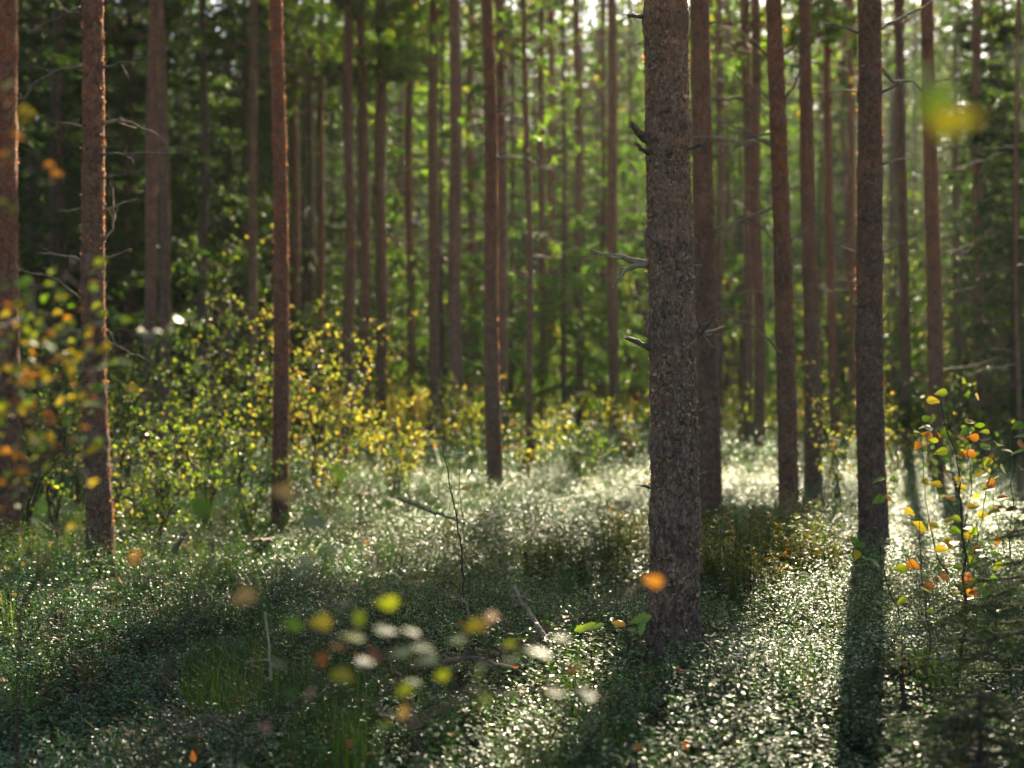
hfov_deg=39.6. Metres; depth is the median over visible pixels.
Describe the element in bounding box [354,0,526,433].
spruce tree
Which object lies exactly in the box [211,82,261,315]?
spruce tree
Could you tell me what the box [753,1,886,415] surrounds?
spruce tree
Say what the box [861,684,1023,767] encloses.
young spruce
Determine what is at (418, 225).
spruce tree
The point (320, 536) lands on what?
yellowing dwarf shrubs
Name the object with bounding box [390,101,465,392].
spruce tree
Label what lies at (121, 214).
spruce tree
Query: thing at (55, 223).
spruce tree
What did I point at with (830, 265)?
pine tree
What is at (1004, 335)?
spruce tree
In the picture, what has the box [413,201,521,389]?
young birch
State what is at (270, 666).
broken stick
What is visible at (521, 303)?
young birch
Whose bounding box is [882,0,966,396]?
spruce tree
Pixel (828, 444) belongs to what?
birch bush
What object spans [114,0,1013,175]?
sky
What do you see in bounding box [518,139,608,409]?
spruce tree
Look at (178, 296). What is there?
spruce tree
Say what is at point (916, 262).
young birch
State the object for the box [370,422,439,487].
birch bush
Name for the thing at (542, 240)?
pine tree
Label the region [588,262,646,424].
young birch
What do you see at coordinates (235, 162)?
spruce tree
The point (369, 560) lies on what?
dead brushwood
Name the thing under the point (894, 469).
birch bush
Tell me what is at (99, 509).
pine tree
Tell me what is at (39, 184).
spruce tree
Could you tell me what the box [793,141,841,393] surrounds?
spruce tree
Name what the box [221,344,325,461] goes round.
birch bush
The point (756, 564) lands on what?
marsh shrub
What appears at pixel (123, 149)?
spruce tree
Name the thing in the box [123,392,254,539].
birch bush
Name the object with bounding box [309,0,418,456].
pine tree
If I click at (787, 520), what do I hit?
marsh shrub
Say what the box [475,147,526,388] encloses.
spruce tree
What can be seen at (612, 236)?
pine tree
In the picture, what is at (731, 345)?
young birch
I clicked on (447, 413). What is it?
birch bush
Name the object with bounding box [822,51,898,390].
spruce tree
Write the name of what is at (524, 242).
spruce tree
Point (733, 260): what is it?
spruce tree
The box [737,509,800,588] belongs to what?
marsh shrub
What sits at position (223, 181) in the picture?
spruce tree
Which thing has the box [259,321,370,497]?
birch bush
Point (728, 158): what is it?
pine tree
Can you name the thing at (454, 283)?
pine tree
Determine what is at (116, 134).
spruce tree
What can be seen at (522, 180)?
pine tree
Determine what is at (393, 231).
spruce tree
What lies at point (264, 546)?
tree stump
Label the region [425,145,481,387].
spruce tree
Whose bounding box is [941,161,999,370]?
spruce tree
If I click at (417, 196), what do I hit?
spruce tree
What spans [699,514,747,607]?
marsh shrub
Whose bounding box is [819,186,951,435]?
young birch
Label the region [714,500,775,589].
marsh shrub
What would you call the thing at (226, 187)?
spruce tree
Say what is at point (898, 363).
young birch
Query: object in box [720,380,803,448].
birch bush
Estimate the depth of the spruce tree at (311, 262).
36.93 m
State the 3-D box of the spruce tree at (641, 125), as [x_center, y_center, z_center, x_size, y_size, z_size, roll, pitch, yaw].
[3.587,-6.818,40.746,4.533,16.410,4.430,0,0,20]
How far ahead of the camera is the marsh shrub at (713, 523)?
10.12 m
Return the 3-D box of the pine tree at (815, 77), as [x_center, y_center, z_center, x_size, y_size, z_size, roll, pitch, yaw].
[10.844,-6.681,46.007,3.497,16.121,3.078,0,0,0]
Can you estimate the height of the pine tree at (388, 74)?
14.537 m
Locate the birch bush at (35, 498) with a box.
[1,367,122,558]
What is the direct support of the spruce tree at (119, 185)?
on the ground at (636, 590)
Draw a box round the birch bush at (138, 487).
[75,405,182,549]
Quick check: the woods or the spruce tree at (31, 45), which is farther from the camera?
the woods
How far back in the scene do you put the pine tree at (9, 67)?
10.73 m
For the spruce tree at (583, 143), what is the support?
on the ground at (636, 590)
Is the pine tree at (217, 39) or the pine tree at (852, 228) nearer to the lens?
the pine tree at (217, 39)
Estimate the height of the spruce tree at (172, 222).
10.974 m
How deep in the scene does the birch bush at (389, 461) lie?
16.00 m
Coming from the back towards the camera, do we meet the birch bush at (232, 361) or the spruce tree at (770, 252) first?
the spruce tree at (770, 252)
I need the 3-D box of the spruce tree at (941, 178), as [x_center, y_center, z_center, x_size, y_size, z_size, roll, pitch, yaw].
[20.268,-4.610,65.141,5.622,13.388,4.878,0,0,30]
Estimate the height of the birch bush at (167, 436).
1.547 m
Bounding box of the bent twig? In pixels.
[450,593,469,615]
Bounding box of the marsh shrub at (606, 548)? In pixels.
[587,510,636,591]
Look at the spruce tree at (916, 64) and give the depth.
37.96 m
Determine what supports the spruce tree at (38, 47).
on the ground at (636, 590)
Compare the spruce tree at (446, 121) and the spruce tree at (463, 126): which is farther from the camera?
the spruce tree at (463, 126)
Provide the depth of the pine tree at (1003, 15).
24.93 m
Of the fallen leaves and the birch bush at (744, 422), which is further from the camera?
the birch bush at (744, 422)
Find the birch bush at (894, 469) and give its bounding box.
[845,377,964,490]
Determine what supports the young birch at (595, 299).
on the ground at (636, 590)
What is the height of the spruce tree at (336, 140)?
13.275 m
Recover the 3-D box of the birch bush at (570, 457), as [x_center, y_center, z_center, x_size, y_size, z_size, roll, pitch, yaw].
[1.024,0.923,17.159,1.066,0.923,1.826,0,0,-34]
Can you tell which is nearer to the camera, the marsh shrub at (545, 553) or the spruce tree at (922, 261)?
the marsh shrub at (545, 553)
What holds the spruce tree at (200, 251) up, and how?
on the ground at (636, 590)
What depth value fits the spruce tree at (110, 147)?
45.68 m
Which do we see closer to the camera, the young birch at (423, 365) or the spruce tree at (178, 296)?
the spruce tree at (178, 296)
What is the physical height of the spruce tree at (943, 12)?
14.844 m
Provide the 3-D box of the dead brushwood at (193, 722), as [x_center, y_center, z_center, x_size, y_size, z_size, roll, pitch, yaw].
[-1.112,1.058,4.859,0.482,0.310,0.315,0,0,0]
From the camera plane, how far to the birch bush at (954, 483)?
13.95 m
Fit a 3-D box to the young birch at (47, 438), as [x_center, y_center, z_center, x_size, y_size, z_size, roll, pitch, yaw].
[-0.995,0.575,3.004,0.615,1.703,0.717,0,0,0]
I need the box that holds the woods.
[18,0,1023,331]
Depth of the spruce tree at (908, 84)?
63.86 m
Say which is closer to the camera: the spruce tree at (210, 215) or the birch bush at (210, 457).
the birch bush at (210, 457)
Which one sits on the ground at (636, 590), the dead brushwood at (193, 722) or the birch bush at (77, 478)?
the birch bush at (77, 478)
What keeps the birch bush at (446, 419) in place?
on the ground at (636, 590)
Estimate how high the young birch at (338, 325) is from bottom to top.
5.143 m
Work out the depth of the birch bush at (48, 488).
13.05 m
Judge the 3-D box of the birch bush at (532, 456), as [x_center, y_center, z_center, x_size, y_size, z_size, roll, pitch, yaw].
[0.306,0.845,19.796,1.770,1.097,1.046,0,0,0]
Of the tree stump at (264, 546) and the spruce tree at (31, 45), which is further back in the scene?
the spruce tree at (31, 45)
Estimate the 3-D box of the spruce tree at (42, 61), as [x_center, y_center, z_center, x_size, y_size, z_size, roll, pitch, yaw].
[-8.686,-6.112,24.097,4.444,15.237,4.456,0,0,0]
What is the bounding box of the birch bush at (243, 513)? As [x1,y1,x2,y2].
[157,440,339,536]
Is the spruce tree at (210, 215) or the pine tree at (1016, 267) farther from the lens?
the spruce tree at (210, 215)
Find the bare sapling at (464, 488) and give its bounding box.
[408,443,499,632]
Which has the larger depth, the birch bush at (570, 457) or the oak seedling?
the birch bush at (570, 457)
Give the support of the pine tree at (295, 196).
on the ground at (636, 590)
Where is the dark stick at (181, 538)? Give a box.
[172,530,187,552]
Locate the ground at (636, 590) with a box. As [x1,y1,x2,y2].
[0,408,1023,767]
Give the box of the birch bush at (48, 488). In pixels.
[20,347,123,533]
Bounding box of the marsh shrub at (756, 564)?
[717,537,793,615]
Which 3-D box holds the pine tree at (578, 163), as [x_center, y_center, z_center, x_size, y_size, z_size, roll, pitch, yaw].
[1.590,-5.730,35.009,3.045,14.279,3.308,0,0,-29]
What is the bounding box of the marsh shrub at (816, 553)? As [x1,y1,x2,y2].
[788,520,846,595]
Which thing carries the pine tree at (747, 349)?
on the ground at (636, 590)
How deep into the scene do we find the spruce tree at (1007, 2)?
57.62 m
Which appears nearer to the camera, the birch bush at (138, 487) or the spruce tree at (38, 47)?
the birch bush at (138, 487)
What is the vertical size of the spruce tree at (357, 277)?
15.361 m
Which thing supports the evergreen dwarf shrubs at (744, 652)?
on the ground at (636, 590)
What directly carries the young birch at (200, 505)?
on the ground at (636, 590)
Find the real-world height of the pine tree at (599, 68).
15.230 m
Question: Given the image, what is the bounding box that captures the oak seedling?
[574,612,651,687]
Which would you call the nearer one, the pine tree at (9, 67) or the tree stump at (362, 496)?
the pine tree at (9, 67)
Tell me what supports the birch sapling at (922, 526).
on the ground at (636, 590)
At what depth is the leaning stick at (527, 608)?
6.12 m
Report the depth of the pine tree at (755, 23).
25.92 m
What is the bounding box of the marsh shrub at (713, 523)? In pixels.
[701,500,744,572]
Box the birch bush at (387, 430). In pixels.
[296,378,439,476]
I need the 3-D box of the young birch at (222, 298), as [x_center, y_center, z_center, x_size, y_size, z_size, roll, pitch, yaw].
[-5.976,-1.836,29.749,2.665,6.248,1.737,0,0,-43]
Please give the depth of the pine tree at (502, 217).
29.91 m
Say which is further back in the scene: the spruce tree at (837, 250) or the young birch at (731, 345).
the spruce tree at (837, 250)
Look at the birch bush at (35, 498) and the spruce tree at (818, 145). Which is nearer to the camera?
the birch bush at (35, 498)
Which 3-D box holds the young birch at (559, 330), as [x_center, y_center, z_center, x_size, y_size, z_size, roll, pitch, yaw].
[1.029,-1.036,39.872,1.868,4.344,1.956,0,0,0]
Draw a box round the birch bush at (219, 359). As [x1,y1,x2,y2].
[165,230,268,477]
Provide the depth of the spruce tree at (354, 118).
69.86 m
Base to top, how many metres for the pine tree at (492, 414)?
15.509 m
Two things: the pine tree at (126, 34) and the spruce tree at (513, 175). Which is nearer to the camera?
the pine tree at (126, 34)
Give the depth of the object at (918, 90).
75.29 m
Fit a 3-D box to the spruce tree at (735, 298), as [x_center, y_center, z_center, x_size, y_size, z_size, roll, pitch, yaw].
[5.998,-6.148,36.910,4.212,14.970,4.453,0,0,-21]
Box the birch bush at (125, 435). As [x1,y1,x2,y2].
[51,298,217,509]
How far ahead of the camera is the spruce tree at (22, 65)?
33.11 m
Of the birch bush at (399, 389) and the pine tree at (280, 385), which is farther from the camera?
the birch bush at (399, 389)
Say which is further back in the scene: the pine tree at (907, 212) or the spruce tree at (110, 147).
the pine tree at (907, 212)
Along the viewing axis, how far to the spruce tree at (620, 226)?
53.95 m
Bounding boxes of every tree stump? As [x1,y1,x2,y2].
[54,611,67,647]
[251,538,272,572]
[355,492,371,515]
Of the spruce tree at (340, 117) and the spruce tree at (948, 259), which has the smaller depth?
the spruce tree at (340, 117)
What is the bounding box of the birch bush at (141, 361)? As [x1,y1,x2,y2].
[22,334,168,445]
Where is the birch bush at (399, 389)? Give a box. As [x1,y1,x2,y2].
[369,335,421,439]
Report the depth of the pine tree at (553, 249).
39.91 m
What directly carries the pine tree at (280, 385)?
on the ground at (636, 590)
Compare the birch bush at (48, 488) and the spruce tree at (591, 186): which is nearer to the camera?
the birch bush at (48, 488)
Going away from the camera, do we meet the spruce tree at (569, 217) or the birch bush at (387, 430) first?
the birch bush at (387, 430)
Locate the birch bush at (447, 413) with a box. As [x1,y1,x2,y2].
[411,370,506,458]
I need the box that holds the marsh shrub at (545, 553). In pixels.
[515,525,566,593]
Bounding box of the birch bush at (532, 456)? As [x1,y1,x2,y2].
[472,407,594,479]
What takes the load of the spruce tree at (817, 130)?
on the ground at (636, 590)
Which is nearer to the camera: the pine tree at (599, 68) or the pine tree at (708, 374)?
the pine tree at (708, 374)
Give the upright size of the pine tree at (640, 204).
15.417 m
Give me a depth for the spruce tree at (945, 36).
40.02 m
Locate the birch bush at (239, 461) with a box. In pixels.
[131,339,327,511]
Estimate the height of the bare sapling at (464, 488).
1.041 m
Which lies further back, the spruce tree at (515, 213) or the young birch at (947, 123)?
the spruce tree at (515, 213)
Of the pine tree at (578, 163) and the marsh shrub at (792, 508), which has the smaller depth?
the marsh shrub at (792, 508)
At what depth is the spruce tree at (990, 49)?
32.94 m
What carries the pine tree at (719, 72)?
on the ground at (636, 590)
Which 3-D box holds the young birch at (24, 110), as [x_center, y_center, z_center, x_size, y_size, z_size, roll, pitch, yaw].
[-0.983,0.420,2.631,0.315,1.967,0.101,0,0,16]
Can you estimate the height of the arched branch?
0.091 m
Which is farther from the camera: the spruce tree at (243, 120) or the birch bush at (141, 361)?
the spruce tree at (243, 120)
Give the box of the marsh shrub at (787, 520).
[763,500,826,582]
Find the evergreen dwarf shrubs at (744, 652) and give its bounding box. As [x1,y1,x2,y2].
[0,404,1023,767]
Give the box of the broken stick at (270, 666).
[243,612,274,680]
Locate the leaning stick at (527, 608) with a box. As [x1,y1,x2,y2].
[509,585,569,674]
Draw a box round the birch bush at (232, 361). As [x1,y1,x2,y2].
[147,334,258,493]
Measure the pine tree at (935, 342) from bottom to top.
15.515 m
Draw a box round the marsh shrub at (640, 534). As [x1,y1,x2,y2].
[603,497,649,571]
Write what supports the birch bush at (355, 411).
on the ground at (636, 590)
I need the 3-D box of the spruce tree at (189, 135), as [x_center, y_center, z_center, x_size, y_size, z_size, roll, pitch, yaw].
[-9.390,-7.956,39.812,4.971,19.376,5.599,0,0,-41]
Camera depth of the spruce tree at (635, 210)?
43.94 m
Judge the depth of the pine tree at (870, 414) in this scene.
10.21 m
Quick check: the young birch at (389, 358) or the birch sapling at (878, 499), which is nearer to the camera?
the birch sapling at (878, 499)
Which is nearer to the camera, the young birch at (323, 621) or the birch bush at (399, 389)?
the young birch at (323, 621)
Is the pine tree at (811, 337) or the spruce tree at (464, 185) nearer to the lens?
the pine tree at (811, 337)
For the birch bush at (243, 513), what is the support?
on the ground at (636, 590)
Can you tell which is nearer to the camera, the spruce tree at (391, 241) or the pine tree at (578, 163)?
the pine tree at (578, 163)
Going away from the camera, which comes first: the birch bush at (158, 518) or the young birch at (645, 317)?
the birch bush at (158, 518)
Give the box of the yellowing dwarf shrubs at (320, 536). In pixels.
[0,440,1022,767]
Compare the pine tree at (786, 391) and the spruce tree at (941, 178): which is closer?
the pine tree at (786, 391)
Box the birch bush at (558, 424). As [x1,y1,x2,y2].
[501,401,619,463]
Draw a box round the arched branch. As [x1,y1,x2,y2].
[441,646,512,668]
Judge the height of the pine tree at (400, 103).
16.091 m
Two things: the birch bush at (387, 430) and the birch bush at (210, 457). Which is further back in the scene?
the birch bush at (387, 430)
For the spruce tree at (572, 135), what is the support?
on the ground at (636, 590)
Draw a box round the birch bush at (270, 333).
[219,293,355,461]
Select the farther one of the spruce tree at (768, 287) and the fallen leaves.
the spruce tree at (768, 287)
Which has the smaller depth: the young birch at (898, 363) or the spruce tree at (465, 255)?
the young birch at (898, 363)
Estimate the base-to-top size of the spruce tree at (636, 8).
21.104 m
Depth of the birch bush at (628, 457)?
21.01 m
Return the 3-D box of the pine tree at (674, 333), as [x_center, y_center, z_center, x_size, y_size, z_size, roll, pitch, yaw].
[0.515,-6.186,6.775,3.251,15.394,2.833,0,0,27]
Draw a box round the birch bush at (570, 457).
[540,423,640,498]
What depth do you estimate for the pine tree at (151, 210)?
21.92 m
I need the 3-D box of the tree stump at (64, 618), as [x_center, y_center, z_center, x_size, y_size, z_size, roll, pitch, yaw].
[-2.282,1.257,7.202,0.085,0.215,0.086,0,0,0]
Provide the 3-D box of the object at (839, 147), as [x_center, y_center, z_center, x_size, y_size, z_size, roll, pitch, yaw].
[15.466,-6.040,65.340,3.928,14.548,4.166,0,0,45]
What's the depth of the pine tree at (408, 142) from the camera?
33.92 m
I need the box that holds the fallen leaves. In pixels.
[0,480,1016,767]
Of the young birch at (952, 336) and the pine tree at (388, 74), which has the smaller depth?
the pine tree at (388, 74)
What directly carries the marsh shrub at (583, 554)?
on the ground at (636, 590)
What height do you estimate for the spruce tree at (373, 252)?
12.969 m
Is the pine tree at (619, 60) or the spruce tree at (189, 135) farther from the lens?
the pine tree at (619, 60)
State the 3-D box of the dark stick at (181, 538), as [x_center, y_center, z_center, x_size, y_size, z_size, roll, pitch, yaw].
[-2.194,1.042,9.400,0.109,0.152,0.039,0,0,0]
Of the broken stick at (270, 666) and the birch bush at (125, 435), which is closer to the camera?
the broken stick at (270, 666)
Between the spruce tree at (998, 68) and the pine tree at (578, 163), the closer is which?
the spruce tree at (998, 68)
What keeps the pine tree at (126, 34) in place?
on the ground at (636, 590)
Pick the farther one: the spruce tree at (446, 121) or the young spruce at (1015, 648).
the spruce tree at (446, 121)
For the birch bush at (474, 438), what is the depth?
21.93 m
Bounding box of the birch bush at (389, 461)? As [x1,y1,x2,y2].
[332,401,463,498]
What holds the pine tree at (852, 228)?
on the ground at (636, 590)
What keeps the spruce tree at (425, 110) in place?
on the ground at (636, 590)
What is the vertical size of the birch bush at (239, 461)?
1.847 m
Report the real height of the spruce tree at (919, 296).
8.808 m
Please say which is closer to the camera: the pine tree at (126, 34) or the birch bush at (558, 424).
the birch bush at (558, 424)
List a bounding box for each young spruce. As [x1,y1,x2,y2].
[824,645,966,750]
[848,495,1023,766]
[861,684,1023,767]
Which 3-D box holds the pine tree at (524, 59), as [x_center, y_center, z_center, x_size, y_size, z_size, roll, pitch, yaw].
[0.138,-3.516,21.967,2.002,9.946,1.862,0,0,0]
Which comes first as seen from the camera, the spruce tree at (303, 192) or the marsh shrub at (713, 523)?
the marsh shrub at (713, 523)
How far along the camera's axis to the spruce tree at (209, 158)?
69.58 m
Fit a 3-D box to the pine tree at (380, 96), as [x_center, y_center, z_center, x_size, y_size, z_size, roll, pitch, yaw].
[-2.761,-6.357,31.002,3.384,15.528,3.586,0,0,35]
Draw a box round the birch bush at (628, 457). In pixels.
[585,383,649,473]
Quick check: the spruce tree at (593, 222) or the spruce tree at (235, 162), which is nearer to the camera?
the spruce tree at (235, 162)
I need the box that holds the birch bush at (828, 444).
[796,360,856,527]
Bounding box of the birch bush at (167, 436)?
[75,368,263,524]
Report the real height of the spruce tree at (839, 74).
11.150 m
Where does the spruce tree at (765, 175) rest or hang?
on the ground at (636, 590)
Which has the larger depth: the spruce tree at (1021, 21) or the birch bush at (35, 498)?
the spruce tree at (1021, 21)
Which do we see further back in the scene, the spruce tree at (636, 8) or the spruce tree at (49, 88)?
the spruce tree at (636, 8)
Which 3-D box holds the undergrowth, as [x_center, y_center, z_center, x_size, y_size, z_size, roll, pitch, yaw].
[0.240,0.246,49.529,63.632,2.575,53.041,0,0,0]
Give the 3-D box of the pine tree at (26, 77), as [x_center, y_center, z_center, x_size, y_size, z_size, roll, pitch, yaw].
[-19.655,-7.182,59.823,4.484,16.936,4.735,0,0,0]
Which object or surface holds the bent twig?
on the evergreen dwarf shrubs at (744, 652)
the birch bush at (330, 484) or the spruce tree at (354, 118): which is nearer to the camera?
the birch bush at (330, 484)
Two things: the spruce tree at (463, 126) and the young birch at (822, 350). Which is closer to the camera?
the young birch at (822, 350)
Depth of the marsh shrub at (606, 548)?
9.81 m
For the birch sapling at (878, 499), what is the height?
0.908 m
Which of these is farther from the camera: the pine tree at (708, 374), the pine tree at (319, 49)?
the pine tree at (319, 49)
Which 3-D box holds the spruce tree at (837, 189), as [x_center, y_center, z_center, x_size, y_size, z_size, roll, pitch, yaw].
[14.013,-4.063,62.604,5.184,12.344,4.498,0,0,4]
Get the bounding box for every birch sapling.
[850,475,901,664]
[892,388,1023,705]
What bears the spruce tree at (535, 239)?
on the ground at (636, 590)
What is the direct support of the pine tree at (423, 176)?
on the ground at (636, 590)
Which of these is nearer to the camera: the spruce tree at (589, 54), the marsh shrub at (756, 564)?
the marsh shrub at (756, 564)
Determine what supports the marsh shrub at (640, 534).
on the ground at (636, 590)
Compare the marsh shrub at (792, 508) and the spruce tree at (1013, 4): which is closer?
the marsh shrub at (792, 508)
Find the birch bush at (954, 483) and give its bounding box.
[845,369,1023,525]
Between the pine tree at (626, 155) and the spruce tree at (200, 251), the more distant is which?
the pine tree at (626, 155)
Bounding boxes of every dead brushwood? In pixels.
[109,652,247,737]
[347,526,415,572]
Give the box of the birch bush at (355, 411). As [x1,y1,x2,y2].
[289,298,428,482]
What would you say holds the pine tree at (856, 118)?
on the ground at (636, 590)
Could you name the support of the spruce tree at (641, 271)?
on the ground at (636, 590)
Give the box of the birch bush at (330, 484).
[289,414,376,512]
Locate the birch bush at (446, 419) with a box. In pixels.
[430,401,504,445]
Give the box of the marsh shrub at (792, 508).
[743,488,814,548]
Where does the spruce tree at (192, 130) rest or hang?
on the ground at (636, 590)
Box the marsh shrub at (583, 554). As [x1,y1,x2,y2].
[551,523,601,596]
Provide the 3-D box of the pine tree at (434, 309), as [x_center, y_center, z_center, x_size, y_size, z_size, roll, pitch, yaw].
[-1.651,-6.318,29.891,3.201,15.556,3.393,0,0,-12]
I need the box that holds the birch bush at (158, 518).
[51,458,212,560]
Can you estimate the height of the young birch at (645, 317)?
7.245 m
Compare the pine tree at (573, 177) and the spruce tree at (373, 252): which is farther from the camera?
the pine tree at (573, 177)
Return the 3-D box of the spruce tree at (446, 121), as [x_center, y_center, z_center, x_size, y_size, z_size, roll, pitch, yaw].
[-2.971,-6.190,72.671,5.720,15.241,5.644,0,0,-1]
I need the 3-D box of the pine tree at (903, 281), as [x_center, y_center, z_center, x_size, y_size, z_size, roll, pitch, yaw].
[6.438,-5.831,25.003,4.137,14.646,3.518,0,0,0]
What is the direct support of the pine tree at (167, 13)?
on the ground at (636, 590)
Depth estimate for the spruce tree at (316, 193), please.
45.65 m
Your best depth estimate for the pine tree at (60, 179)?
27.93 m
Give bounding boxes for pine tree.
[0,0,43,562]
[1,0,182,577]
[18,0,130,415]
[24,24,74,128]
[47,0,230,434]
[107,0,198,472]
[111,0,230,464]
[189,0,312,457]
[207,0,372,403]
[238,0,392,420]
[252,0,311,534]
[259,0,428,439]
[304,0,448,441]
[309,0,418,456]
[324,0,481,431]
[353,0,446,394]
[366,0,484,445]
[391,84,449,241]
[397,0,498,458]
[412,0,556,395]
[425,0,578,498]
[429,0,555,443]
[457,0,580,468]
[460,0,600,429]
[467,0,624,423]
[505,0,635,431]
[507,151,532,304]
[535,0,645,434]
[545,0,645,408]
[545,133,594,234]
[547,25,646,242]
[582,0,725,678]
[600,0,768,544]
[617,136,646,378]
[618,108,645,328]
[637,0,827,540]
[687,0,845,448]
[688,0,768,430]
[688,0,798,410]
[688,0,850,455]
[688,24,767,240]
[719,0,854,509]
[737,65,823,386]
[743,93,834,248]
[762,0,961,447]
[792,0,889,413]
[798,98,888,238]
[809,0,1018,560]
[812,0,912,434]
[815,117,888,280]
[835,0,936,460]
[883,173,924,293]
[889,0,1007,494]
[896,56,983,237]
[906,0,1023,459]
[935,0,1023,498]
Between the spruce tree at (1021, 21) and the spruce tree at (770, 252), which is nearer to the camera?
the spruce tree at (1021, 21)
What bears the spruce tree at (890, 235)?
on the ground at (636, 590)
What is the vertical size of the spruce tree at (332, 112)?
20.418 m
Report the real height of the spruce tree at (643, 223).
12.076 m
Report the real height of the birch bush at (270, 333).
2.570 m
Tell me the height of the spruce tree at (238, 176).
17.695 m
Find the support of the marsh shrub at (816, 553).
on the ground at (636, 590)
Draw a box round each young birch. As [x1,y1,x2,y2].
[0,78,63,210]
[0,258,196,767]
[129,467,352,767]
[171,150,273,442]
[248,575,663,767]
[315,237,372,398]
[340,226,424,395]
[398,292,463,398]
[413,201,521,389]
[481,231,559,408]
[521,244,620,424]
[533,286,572,412]
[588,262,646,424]
[617,208,648,418]
[723,246,770,418]
[795,255,848,414]
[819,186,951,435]
[822,280,900,382]
[891,191,968,404]
[911,18,1023,298]
[943,274,997,401]
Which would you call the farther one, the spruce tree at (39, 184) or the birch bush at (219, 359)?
the spruce tree at (39, 184)
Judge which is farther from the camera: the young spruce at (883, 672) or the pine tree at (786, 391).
the pine tree at (786, 391)
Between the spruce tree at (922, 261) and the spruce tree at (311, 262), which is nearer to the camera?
the spruce tree at (311, 262)
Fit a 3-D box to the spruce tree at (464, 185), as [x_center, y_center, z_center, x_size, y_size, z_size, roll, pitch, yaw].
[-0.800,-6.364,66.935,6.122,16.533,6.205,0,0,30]
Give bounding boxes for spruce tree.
[17,0,118,457]
[17,0,154,456]
[18,0,155,446]
[18,0,224,435]
[18,1,120,426]
[18,2,191,433]
[18,12,77,426]
[24,2,123,337]
[24,3,112,311]
[40,0,268,438]
[49,12,145,386]
[68,5,198,413]
[70,58,144,352]
[74,0,326,454]
[109,44,171,306]
[112,3,269,418]
[120,20,239,372]
[120,118,198,384]
[134,0,331,429]
[170,124,234,339]
[171,0,341,431]
[172,97,247,295]
[184,124,239,378]
[208,0,344,393]
[208,48,272,357]
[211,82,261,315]
[217,23,344,394]
[218,0,415,409]
[238,2,373,419]
[264,15,397,391]
[273,3,428,394]
[289,90,372,382]
[315,67,374,342]
[324,22,428,391]
[336,90,418,386]
[337,32,428,396]
[343,124,406,384]
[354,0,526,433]
[369,0,484,393]
[385,87,446,361]
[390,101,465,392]
[396,109,447,321]
[416,115,468,362]
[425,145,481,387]
[443,2,526,392]
[443,123,515,373]
[444,75,523,384]
[446,0,607,430]
[465,0,588,402]
[473,0,649,435]
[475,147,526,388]
[507,95,570,394]
[509,0,595,379]
[514,0,648,422]
[515,0,649,430]
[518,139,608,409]
[519,152,593,401]
[534,0,646,411]
[537,110,595,339]
[554,0,648,424]
[557,0,648,402]
[571,35,649,418]
[571,172,621,348]
[592,0,648,399]
[619,171,647,390]
[690,0,826,427]
[692,0,798,408]
[711,4,776,414]
[713,0,800,396]
[714,121,772,382]
[723,10,828,407]
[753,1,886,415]
[763,22,841,394]
[765,10,926,390]
[792,2,886,412]
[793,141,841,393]
[795,114,839,356]
[795,152,856,400]
[796,58,913,422]
[820,8,970,412]
[821,58,966,416]
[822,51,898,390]
[826,13,1023,454]
[856,4,946,381]
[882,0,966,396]
[883,0,999,401]
[884,160,972,408]
[885,21,1023,464]
[898,0,1023,344]
[911,0,1023,422]
[911,1,1023,428]
[911,139,973,381]
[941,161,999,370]
[943,0,1023,410]
[949,0,1023,397]
[984,1,1023,411]
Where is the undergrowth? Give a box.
[21,373,1023,462]
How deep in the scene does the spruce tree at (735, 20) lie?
45.93 m
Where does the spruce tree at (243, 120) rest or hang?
on the ground at (636, 590)
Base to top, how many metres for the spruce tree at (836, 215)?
14.250 m
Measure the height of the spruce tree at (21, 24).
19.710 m
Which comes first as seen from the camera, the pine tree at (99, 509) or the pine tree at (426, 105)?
the pine tree at (99, 509)
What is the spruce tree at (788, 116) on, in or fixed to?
on the ground at (636, 590)
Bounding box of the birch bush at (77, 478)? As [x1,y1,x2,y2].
[21,356,188,519]
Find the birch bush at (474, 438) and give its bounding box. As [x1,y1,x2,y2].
[429,389,510,471]

